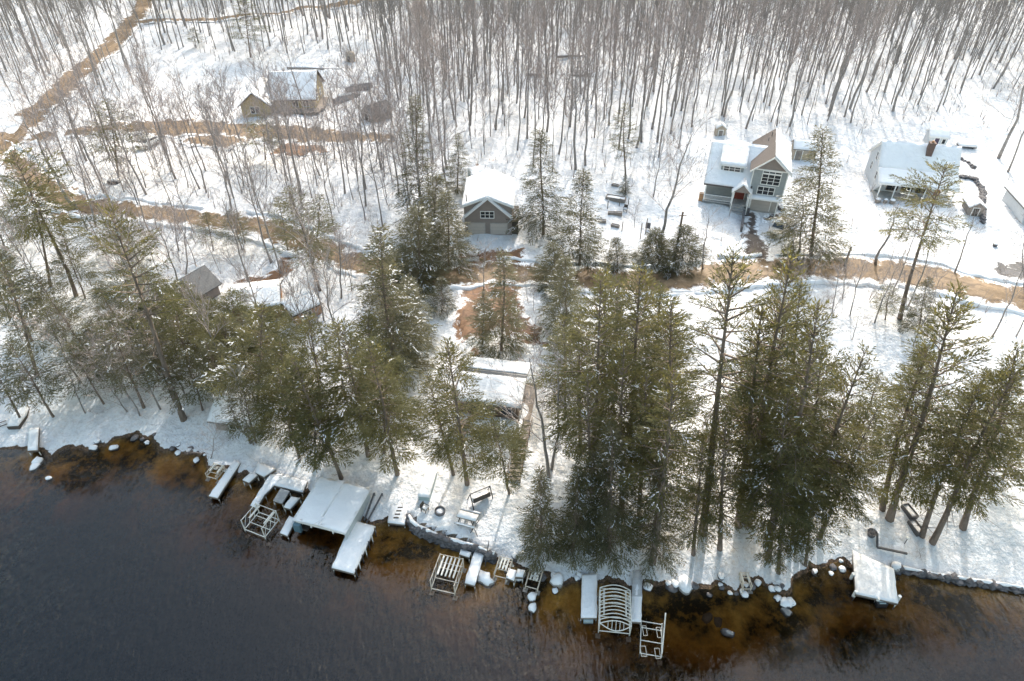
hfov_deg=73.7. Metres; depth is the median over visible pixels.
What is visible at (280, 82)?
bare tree
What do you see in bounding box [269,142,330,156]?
bare ground under trees
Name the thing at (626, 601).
lift
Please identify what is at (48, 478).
boulder
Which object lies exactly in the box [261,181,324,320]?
bare tree
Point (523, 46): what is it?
bare tree
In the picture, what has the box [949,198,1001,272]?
bare tree
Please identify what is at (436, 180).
hemlock tree
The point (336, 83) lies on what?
bare tree
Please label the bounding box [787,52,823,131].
bare tree
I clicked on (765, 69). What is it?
bare tree
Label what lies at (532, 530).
hemlock tree
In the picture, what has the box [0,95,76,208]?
bare tree
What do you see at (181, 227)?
bare tree
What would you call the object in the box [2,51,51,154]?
bare tree
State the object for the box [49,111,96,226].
bare tree
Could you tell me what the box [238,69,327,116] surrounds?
yellow house
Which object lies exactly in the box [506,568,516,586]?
platform
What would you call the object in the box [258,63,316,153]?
bare tree
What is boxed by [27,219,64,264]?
bare bush
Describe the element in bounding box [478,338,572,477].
bare tree
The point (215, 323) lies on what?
pine tree
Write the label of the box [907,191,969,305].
bare tree
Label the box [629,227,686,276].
spruce tree
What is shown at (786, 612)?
boulder
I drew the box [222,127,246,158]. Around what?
bare bush
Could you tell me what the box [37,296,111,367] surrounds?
pine tree
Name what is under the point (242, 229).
bare bush
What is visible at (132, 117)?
bare tree
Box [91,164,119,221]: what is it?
bare tree
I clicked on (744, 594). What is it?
shore rock
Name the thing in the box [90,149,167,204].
bare bush
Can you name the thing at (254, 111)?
window
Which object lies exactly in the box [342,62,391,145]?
bare tree
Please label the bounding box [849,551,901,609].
dock
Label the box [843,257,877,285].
bare bush
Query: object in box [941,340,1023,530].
pine tree
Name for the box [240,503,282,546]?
boat lift
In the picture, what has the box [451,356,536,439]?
lake cabin
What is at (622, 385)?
pine tree
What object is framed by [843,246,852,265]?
garden post
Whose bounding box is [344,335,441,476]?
pine tree
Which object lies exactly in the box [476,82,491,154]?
bare tree
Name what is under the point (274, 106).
bare tree
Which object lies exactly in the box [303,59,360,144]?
bare tree
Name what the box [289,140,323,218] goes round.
bare tree
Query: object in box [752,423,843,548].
pine tree
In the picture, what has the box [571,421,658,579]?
hemlock tree
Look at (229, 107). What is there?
bare tree
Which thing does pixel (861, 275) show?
bare tree
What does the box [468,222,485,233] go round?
garage door
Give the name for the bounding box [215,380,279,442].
pine tree
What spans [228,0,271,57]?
bare tree
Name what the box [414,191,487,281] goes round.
hemlock tree
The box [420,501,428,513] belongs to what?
garden chair
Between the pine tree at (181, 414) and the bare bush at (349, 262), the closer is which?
the pine tree at (181, 414)
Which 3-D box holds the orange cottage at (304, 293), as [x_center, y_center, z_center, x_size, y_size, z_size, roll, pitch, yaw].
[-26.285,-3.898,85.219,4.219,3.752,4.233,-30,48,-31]
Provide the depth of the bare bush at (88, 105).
116.94 m
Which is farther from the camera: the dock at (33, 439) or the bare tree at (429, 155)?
the bare tree at (429, 155)
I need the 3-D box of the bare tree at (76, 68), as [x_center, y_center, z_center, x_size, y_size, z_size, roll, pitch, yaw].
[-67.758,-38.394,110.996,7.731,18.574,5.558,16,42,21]
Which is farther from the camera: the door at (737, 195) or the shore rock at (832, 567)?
the door at (737, 195)
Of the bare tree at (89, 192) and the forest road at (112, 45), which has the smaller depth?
the bare tree at (89, 192)
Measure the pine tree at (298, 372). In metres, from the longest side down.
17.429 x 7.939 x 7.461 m
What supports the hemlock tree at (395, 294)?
on the ground at (128, 560)
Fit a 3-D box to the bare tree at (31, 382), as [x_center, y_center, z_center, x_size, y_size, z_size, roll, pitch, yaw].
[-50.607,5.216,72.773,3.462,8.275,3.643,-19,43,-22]
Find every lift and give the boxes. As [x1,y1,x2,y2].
[205,463,226,483]
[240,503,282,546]
[429,553,466,600]
[492,556,513,584]
[523,566,543,595]
[595,585,631,641]
[638,613,665,665]
[739,572,752,593]
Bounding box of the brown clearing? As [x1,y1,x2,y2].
[452,247,548,347]
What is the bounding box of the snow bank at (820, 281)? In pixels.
[0,140,1023,315]
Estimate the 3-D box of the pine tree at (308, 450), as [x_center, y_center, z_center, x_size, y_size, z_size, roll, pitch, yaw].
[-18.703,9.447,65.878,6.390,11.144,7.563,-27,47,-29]
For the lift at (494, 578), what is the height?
1.186 m
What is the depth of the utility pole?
89.58 m
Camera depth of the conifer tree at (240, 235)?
93.82 m
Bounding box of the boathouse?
[292,476,370,538]
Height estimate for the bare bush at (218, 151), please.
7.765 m
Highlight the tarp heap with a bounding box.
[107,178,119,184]
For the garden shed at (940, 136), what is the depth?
117.72 m
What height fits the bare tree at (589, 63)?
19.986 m
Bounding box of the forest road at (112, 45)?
[0,0,153,163]
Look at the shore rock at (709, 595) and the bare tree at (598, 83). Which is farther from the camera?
the bare tree at (598, 83)
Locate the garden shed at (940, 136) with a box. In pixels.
[923,128,949,144]
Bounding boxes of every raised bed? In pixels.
[605,194,625,202]
[608,211,621,216]
[611,223,619,227]
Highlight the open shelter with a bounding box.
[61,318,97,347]
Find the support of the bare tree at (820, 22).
on the ground at (128, 560)
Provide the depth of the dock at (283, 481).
68.12 m
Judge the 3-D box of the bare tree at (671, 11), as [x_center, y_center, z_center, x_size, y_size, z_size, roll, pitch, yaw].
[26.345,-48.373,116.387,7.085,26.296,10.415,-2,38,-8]
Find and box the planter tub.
[889,199,895,204]
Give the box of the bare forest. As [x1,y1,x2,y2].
[0,0,1023,115]
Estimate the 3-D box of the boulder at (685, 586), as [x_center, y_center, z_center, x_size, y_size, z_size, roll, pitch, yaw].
[15.267,21.581,60.319,1.393,1.198,1.862,6,40,7]
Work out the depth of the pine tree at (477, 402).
60.68 m
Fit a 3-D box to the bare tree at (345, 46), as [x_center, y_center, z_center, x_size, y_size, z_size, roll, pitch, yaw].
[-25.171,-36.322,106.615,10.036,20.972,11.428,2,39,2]
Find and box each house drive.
[24,118,398,143]
[739,211,772,260]
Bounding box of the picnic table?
[454,507,480,528]
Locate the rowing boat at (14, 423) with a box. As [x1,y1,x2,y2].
[7,406,29,429]
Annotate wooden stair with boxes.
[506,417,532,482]
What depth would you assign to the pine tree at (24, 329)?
72.95 m
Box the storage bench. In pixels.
[418,469,436,500]
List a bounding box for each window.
[250,107,258,113]
[480,211,493,218]
[482,406,494,412]
[500,407,512,416]
[723,166,740,172]
[756,186,774,195]
[760,173,781,186]
[763,170,781,175]
[885,185,898,190]
[900,187,912,192]
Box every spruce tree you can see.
[388,94,446,232]
[425,277,459,320]
[506,127,573,244]
[537,168,612,279]
[600,236,636,275]
[617,176,631,195]
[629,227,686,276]
[657,223,716,279]
[893,277,941,333]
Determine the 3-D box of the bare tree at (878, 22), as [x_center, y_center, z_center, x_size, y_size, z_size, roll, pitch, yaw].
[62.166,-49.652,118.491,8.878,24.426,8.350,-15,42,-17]
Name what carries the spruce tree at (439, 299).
on the ground at (128, 560)
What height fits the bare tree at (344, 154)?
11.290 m
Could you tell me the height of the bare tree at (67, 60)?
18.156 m
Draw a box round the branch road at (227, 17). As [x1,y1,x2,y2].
[130,0,377,24]
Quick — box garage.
[461,169,518,234]
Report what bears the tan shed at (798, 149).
on the ground at (128, 560)
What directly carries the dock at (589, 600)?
in the lake water
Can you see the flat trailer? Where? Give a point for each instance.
(965, 144)
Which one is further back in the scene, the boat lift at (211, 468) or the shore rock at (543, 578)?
the boat lift at (211, 468)
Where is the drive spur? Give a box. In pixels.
[762,212,783,222]
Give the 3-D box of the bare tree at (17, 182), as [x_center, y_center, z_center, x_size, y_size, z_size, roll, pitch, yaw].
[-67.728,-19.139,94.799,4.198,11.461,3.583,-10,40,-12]
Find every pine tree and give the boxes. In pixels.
[0,142,94,296]
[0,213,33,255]
[0,237,41,319]
[0,249,54,341]
[0,258,59,375]
[0,337,65,417]
[0,355,44,418]
[1,178,90,287]
[5,275,77,327]
[15,271,92,340]
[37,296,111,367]
[38,338,120,404]
[41,236,104,298]
[67,321,134,381]
[78,279,126,323]
[79,193,192,421]
[83,295,154,349]
[86,311,170,408]
[95,260,151,313]
[119,264,166,314]
[121,298,183,343]
[122,340,166,379]
[128,317,198,408]
[132,285,188,344]
[141,290,231,383]
[143,279,217,339]
[156,348,223,413]
[169,318,224,374]
[181,297,237,345]
[189,310,258,369]
[192,337,247,406]
[193,301,309,407]
[202,287,265,343]
[214,313,259,367]
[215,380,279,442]
[227,339,302,397]
[243,361,329,460]
[248,303,303,355]
[250,337,313,437]
[273,350,361,479]
[277,309,367,447]
[280,390,348,472]
[310,315,409,457]
[340,310,398,401]
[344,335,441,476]
[352,363,422,453]
[405,368,476,476]
[419,336,506,485]
[463,417,533,494]
[523,313,590,410]
[535,311,612,454]
[543,268,653,483]
[554,371,623,498]
[556,263,645,406]
[576,273,664,424]
[580,334,658,515]
[591,260,685,471]
[614,365,711,565]
[617,368,690,521]
[622,321,707,424]
[624,281,695,396]
[625,295,712,490]
[663,436,726,557]
[664,240,797,536]
[675,405,768,551]
[691,301,791,528]
[704,243,830,529]
[714,353,784,471]
[725,388,835,564]
[731,295,817,478]
[742,296,853,538]
[750,467,821,575]
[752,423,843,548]
[760,343,854,498]
[762,275,845,419]
[775,478,843,566]
[794,340,886,535]
[807,406,866,492]
[809,400,893,539]
[831,369,912,452]
[855,338,948,511]
[857,279,1005,522]
[872,341,945,448]
[878,157,976,319]
[901,379,994,538]
[905,366,1023,545]
[928,366,1012,457]
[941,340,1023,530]
[975,365,1022,429]
[995,404,1023,478]
[1009,410,1023,492]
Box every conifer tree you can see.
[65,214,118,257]
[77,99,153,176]
[92,220,159,259]
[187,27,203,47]
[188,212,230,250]
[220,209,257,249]
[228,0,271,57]
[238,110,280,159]
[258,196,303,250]
[262,185,340,290]
[295,193,341,261]
[440,133,471,194]
[462,247,533,360]
[464,288,501,344]
[519,240,583,304]
[529,253,586,348]
[607,103,639,175]
[761,124,855,272]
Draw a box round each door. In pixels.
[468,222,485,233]
[490,223,507,234]
[718,130,723,135]
[733,192,744,199]
[749,199,770,211]
[793,150,802,160]
[970,208,980,215]
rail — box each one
[364,493,374,522]
[366,493,382,523]
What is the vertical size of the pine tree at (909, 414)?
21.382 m
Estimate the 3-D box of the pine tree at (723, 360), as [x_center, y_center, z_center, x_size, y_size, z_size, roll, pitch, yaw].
[17.081,5.829,53.961,10.081,32.174,8.820,-7,39,2]
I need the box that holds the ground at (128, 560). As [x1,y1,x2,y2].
[0,0,1023,680]
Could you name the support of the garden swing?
on the ground at (128, 560)
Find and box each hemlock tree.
[347,221,442,396]
[361,275,439,365]
[368,248,425,308]
[387,201,459,300]
[394,171,467,257]
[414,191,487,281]
[514,465,567,578]
[551,462,608,574]
[557,449,622,564]
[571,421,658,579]
[618,451,687,587]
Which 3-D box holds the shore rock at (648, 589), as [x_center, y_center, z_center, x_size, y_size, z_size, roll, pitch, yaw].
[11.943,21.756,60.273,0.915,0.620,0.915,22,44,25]
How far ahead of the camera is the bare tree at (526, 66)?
102.69 m
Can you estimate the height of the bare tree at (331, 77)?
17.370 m
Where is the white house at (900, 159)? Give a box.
[864,140,961,203]
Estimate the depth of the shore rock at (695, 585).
59.95 m
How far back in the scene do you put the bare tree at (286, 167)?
100.36 m
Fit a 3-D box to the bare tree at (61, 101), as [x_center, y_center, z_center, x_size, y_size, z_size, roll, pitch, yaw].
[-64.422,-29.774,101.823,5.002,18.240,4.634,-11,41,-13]
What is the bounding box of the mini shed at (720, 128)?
[714,121,726,135]
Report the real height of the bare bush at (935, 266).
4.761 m
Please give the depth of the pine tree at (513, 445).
61.57 m
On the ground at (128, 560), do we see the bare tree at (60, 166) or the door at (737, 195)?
the bare tree at (60, 166)
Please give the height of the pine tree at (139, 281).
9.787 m
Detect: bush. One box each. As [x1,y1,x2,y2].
[0,40,41,93]
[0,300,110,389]
[2,301,23,341]
[3,366,44,398]
[17,278,68,329]
[24,31,58,67]
[24,145,47,171]
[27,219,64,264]
[40,56,73,98]
[55,135,113,194]
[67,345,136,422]
[71,88,113,133]
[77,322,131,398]
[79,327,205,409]
[80,186,166,254]
[81,307,133,365]
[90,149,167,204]
[90,232,158,282]
[124,298,211,377]
[141,136,179,171]
[142,133,215,192]
[149,195,177,232]
[191,232,224,264]
[196,132,246,171]
[215,208,273,253]
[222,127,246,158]
[238,122,281,187]
[238,182,285,241]
[259,173,332,219]
[260,103,312,156]
[277,143,311,175]
[301,183,336,220]
[305,123,343,164]
[322,124,374,168]
[325,183,349,211]
[330,228,353,256]
[332,243,366,278]
[353,166,401,204]
[357,202,380,236]
[364,109,394,161]
[433,287,456,316]
[489,304,526,340]
[509,273,536,301]
[523,282,549,310]
[523,308,551,335]
[624,198,643,227]
[640,144,664,172]
[808,246,826,275]
[818,289,831,308]
[822,293,846,315]
[837,305,877,346]
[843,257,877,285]
[867,273,897,306]
[870,284,911,319]
[871,254,904,283]
[880,228,903,258]
[918,254,950,277]
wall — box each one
[406,513,497,564]
[876,533,907,554]
[895,564,1023,594]
[959,174,987,223]
[961,157,976,169]
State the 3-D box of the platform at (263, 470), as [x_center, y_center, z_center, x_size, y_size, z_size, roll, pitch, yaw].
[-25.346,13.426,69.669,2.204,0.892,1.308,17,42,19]
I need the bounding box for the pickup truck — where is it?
[767,216,794,238]
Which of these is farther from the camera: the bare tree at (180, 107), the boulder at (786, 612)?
the bare tree at (180, 107)
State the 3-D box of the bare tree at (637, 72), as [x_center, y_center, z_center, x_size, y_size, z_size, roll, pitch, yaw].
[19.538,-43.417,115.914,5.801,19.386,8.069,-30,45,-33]
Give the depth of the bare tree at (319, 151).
90.38 m
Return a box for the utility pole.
[675,212,686,257]
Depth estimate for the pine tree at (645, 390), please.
54.75 m
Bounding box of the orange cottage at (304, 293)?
[281,288,323,325]
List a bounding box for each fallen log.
[287,66,335,69]
[557,54,580,57]
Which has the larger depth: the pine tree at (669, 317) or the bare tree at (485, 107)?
the bare tree at (485, 107)
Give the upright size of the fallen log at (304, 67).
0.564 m
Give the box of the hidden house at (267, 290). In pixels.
[229,279,282,321]
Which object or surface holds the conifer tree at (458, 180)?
on the ground at (128, 560)
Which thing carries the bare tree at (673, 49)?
on the ground at (128, 560)
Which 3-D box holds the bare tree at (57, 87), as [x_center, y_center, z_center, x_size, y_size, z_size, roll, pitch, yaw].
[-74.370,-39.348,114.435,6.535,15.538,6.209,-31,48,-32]
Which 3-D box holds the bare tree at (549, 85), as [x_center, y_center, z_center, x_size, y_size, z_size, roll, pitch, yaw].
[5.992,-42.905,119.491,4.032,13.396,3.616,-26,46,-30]
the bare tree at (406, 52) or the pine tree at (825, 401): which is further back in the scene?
the bare tree at (406, 52)
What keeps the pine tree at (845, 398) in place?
on the ground at (128, 560)
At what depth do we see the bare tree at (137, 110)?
108.88 m
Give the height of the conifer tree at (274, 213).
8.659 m
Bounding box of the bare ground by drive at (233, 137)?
[179,134,251,150]
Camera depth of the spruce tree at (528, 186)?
93.13 m
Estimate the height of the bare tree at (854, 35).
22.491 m
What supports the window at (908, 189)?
in the white house at (900, 159)
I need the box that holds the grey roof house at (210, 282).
[160,265,221,316]
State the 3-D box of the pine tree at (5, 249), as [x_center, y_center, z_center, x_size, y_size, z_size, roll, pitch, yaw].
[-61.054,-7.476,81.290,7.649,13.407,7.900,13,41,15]
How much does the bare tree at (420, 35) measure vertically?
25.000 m
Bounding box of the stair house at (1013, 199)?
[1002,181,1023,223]
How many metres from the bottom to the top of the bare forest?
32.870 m
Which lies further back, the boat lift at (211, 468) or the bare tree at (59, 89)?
the bare tree at (59, 89)
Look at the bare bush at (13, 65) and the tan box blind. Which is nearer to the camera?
the bare bush at (13, 65)
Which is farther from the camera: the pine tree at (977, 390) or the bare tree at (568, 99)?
the bare tree at (568, 99)
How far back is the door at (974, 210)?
99.10 m
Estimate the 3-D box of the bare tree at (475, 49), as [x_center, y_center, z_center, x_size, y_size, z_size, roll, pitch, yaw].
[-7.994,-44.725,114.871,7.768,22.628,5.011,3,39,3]
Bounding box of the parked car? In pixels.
[134,135,159,149]
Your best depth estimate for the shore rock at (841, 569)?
61.47 m
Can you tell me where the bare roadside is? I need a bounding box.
[48,184,84,226]
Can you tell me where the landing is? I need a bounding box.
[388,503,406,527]
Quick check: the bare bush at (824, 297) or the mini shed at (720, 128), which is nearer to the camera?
the bare bush at (824, 297)
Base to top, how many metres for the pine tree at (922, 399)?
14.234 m
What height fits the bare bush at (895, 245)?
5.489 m
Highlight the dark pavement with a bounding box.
[988,258,1023,280]
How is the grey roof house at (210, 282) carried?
on the ground at (128, 560)
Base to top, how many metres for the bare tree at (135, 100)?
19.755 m
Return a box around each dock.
[27,427,40,456]
[208,459,240,505]
[250,474,307,514]
[280,515,294,542]
[284,497,301,515]
[332,521,376,581]
[465,542,488,590]
[580,573,597,623]
[631,570,642,627]
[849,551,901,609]
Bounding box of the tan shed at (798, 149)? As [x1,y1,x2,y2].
[791,139,818,160]
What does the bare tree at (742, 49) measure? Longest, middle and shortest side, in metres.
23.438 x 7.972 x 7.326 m
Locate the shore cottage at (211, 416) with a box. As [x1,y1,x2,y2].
[207,382,270,433]
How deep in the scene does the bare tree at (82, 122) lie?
114.08 m
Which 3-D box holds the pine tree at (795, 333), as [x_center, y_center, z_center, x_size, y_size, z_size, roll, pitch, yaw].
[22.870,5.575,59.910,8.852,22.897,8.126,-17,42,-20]
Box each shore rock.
[89,445,97,450]
[94,438,99,443]
[130,434,138,441]
[193,457,199,463]
[538,573,546,581]
[552,587,557,594]
[574,575,579,581]
[642,582,652,591]
[665,584,677,592]
[671,579,678,587]
[691,581,699,589]
[706,592,712,597]
[717,572,724,580]
[740,591,748,598]
[748,582,755,591]
[754,579,761,587]
[768,585,775,592]
[773,594,780,602]
[774,585,781,592]
[829,563,836,571]
[838,565,845,573]
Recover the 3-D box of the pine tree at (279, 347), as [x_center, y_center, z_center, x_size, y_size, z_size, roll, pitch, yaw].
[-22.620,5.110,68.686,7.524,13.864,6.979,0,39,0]
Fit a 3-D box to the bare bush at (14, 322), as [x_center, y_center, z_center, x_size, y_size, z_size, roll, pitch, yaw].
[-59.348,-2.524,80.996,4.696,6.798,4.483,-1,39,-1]
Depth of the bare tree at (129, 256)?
70.04 m
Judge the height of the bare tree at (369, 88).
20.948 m
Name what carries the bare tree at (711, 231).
on the ground at (128, 560)
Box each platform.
[243,472,259,489]
[256,462,275,480]
[459,548,471,562]
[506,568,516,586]
[515,569,525,583]
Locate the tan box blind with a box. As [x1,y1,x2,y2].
[345,51,355,61]
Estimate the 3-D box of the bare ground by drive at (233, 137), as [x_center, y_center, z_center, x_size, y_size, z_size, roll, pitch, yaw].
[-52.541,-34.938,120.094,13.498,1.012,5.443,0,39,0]
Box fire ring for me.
[435,506,444,516]
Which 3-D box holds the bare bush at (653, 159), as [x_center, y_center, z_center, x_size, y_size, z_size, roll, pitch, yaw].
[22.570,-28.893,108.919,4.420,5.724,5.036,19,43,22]
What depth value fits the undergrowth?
131.16 m
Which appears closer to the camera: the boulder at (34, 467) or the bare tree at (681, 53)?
the boulder at (34, 467)
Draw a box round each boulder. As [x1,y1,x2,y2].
[29,463,40,471]
[31,456,43,463]
[45,476,52,481]
[108,445,119,450]
[477,570,494,587]
[527,592,537,601]
[528,603,536,613]
[549,572,563,588]
[678,575,691,595]
[702,612,712,623]
[714,617,721,627]
[720,628,734,637]
[779,597,791,608]
[780,607,791,617]
[890,561,900,571]
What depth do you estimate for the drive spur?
100.78 m
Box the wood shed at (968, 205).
[962,193,986,216]
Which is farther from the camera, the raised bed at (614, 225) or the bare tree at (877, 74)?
the bare tree at (877, 74)
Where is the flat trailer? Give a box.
[956,141,977,148]
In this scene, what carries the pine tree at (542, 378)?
on the ground at (128, 560)
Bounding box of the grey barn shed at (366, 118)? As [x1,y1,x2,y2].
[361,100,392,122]
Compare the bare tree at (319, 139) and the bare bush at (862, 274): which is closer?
the bare bush at (862, 274)
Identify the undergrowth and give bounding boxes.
[0,0,1022,359]
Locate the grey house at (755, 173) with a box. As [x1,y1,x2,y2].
[702,128,791,231]
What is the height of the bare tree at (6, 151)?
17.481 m
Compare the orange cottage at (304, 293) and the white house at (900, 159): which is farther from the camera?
the white house at (900, 159)
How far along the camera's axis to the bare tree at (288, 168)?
96.94 m
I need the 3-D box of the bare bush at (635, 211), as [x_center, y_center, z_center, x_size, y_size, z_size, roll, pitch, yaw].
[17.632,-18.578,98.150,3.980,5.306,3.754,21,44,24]
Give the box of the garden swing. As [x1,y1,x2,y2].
[467,486,492,509]
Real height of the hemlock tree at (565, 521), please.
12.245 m
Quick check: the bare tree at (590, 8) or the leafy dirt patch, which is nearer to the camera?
the leafy dirt patch
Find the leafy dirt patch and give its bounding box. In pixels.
[232,257,297,285]
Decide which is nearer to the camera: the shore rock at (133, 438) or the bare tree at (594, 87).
the shore rock at (133, 438)
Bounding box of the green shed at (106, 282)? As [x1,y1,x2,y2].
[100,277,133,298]
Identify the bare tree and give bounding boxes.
[0,72,54,129]
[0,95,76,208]
[0,127,29,197]
[0,148,25,225]
[0,154,39,251]
[0,198,57,338]
[1,17,58,126]
[1,31,60,123]
[1,192,36,274]
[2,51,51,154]
[8,167,41,219]
[11,359,47,409]
[13,207,52,273]
[14,95,44,151]
[17,109,69,182]
[18,70,77,164]
[18,150,53,218]
[21,90,74,178]
[27,85,99,186]
[27,127,97,229]
[31,41,87,160]
[33,59,82,148]
[38,98,67,147]
[42,14,92,116]
[43,82,104,192]
[43,119,71,174]
[46,52,75,114]
[47,17,123,145]
[47,83,95,169]
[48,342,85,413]
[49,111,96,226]
[50,46,130,152]
[53,125,124,224]
[56,225,80,276]
[57,49,109,155]
[61,72,128,161]
[67,105,97,152]
[68,61,103,145]
[69,95,123,191]
[70,64,151,194]
[71,163,115,241]
[79,120,129,184]
[81,329,115,393]
[85,213,139,287]
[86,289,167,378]
[89,225,172,357]
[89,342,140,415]
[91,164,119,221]
[92,97,125,141]
[102,198,145,270]
[103,50,134,116]
[106,51,172,170]
[107,80,157,163]
[107,81,146,187]
[111,157,140,219]
[112,140,149,232]
[114,94,152,168]
[122,59,178,178]
[123,32,166,148]
[123,70,171,164]
[123,101,181,232]
[127,32,171,157]
[129,207,159,275]
[130,186,193,250]
[131,128,158,187]
[132,120,206,232]
[134,190,192,308]
[135,322,184,393]
[141,100,193,166]
[146,83,200,188]
[148,85,181,159]
[156,199,235,282]
[157,96,197,195]
[159,67,205,170]
[160,57,204,144]
[162,87,206,191]
[166,203,196,266]
[175,258,229,383]
[177,93,200,159]
[180,79,232,196]
[180,413,234,467]
[182,82,228,180]
[190,72,228,161]
[192,66,242,193]
[193,60,256,185]
[194,122,227,184]
[197,95,231,208]
[198,117,227,159]
[199,117,245,243]
[206,68,244,160]
[207,78,250,147]
[208,394,259,443]
[209,79,258,208]
[211,188,248,280]
[213,235,284,362]
[223,142,273,262]
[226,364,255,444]
[228,79,269,151]
[228,139,282,273]
[235,53,277,165]
[237,35,296,155]
[242,102,281,172]
[248,57,287,180]
[253,83,284,145]
[254,105,291,212]
[255,29,325,143]
[256,78,301,193]
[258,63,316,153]
[259,58,295,151]
[259,107,292,181]
[261,80,302,202]
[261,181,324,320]
[264,248,321,383]
[266,105,285,164]
[271,149,299,193]
[276,76,319,175]
[277,153,294,192]
[277,248,327,352]
[286,124,300,173]
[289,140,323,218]
[291,126,327,197]
[292,94,345,182]
[293,63,355,166]
[293,116,318,185]
[297,245,378,400]
[299,119,336,235]
[301,109,314,152]
[302,107,334,207]
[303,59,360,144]
[303,100,325,163]
[305,72,334,158]
[308,69,357,193]
[309,215,379,298]
[315,74,370,173]
[318,36,381,169]
[324,41,390,142]
[329,132,353,199]
[330,102,359,177]
[331,223,345,284]
[332,60,394,152]
[334,40,402,169]
[334,87,387,206]
[336,236,353,290]
[338,62,371,189]
[339,83,408,227]
[340,118,365,219]
[341,98,357,149]
[342,47,424,176]
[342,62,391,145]
[358,116,391,197]
[361,84,389,169]
[362,53,394,133]
[363,83,449,169]
[364,71,431,193]
[367,98,382,161]
[370,127,399,184]
[372,29,415,160]
[372,82,404,127]
[373,34,396,124]
[373,35,407,169]
[375,114,453,222]
[377,97,458,210]
[380,87,409,203]
[385,124,407,208]
[392,20,419,134]
[395,19,461,169]
[396,15,418,120]
[400,0,441,60]
[400,18,451,161]
[401,71,469,171]
[406,0,438,137]
[406,0,445,139]
[411,136,444,190]
[419,48,437,130]
[419,82,459,172]
[420,23,456,165]
[422,129,448,187]
[424,97,476,198]
[425,12,450,120]
[426,0,459,119]
[430,70,451,133]
[432,112,462,176]
[434,41,464,126]
[441,0,494,125]
[443,66,465,150]
[445,4,485,135]
[449,236,527,304]
[452,60,480,148]
[466,47,491,120]
[472,73,491,146]
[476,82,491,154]
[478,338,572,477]
[481,57,495,136]
[482,0,538,125]
[485,6,517,129]
[486,2,514,114]
[486,316,585,470]
[491,81,513,123]
[498,48,518,131]
[502,3,539,150]
[510,0,557,138]
[513,0,546,117]
[514,0,562,131]
[515,48,535,124]
[517,15,557,162]
[517,33,560,165]
[528,0,559,119]
[529,58,541,130]
[535,21,590,154]
[535,62,550,140]
[539,82,564,154]
[541,48,567,170]
[542,63,554,120]
[548,0,599,126]
[552,22,609,169]
[558,17,611,115]
[559,81,578,160]
[563,78,577,138]
[565,47,597,177]
[569,30,610,165]
[574,0,608,125]
[579,18,599,120]
[581,52,610,137]
[582,103,609,168]
[596,1,620,118]
[596,63,621,152]
[601,0,649,123]
[603,4,627,125]
[609,25,645,146]
[610,40,625,112]
[611,27,648,138]
[630,62,654,127]
[634,2,673,142]
[635,20,665,147]
[638,126,686,196]
[639,0,704,157]
[641,0,678,119]
[642,106,717,233]
[649,0,691,129]
[651,7,687,142]
[668,0,714,116]
[670,5,706,133]
[676,60,697,111]
[678,35,704,148]
[679,0,723,128]
[686,202,734,268]
[691,17,721,126]
[718,0,763,115]
[723,0,776,116]
[745,0,798,128]
[752,40,776,120]
[758,211,823,249]
[770,0,828,121]
[773,5,809,125]
[777,168,820,248]
[781,22,819,126]
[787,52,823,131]
[788,0,838,111]
[788,247,821,299]
[799,0,850,115]
[807,16,847,124]
[807,254,873,306]
[814,248,854,313]
[827,0,890,120]
[828,1,867,115]
[835,186,919,264]
[844,4,888,116]
[845,247,880,315]
[850,0,898,122]
[863,57,889,117]
[865,240,914,322]
[887,264,920,300]
[888,196,940,295]
[894,263,956,345]
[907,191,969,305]
[908,540,931,566]
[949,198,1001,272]
[975,32,1023,158]
[989,245,1023,335]
[995,214,1023,283]
[1002,82,1023,172]
[1015,286,1023,336]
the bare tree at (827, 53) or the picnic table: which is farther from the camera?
the bare tree at (827, 53)
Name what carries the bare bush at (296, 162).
on the ground at (128, 560)
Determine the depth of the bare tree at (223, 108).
94.98 m
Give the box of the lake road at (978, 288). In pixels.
[0,149,1023,310]
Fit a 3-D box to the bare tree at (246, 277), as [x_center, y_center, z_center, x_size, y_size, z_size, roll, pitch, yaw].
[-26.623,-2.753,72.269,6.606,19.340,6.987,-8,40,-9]
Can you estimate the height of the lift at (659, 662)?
1.959 m
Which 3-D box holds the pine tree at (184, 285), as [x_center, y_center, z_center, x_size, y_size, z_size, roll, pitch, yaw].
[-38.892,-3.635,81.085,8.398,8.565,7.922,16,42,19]
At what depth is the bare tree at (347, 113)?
110.74 m
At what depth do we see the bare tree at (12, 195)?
89.18 m
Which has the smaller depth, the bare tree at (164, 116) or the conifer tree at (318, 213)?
the conifer tree at (318, 213)
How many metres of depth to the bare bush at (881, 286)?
84.61 m
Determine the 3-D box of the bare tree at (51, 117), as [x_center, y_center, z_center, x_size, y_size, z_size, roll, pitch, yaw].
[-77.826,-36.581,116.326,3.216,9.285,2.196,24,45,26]
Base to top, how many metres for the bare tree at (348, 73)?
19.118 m
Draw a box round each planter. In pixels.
[867,528,878,537]
[901,503,918,519]
[907,519,920,536]
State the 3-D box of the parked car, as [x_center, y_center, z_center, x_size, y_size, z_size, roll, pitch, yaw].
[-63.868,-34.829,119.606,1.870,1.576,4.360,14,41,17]
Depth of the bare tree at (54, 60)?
123.53 m
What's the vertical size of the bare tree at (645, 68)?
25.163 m

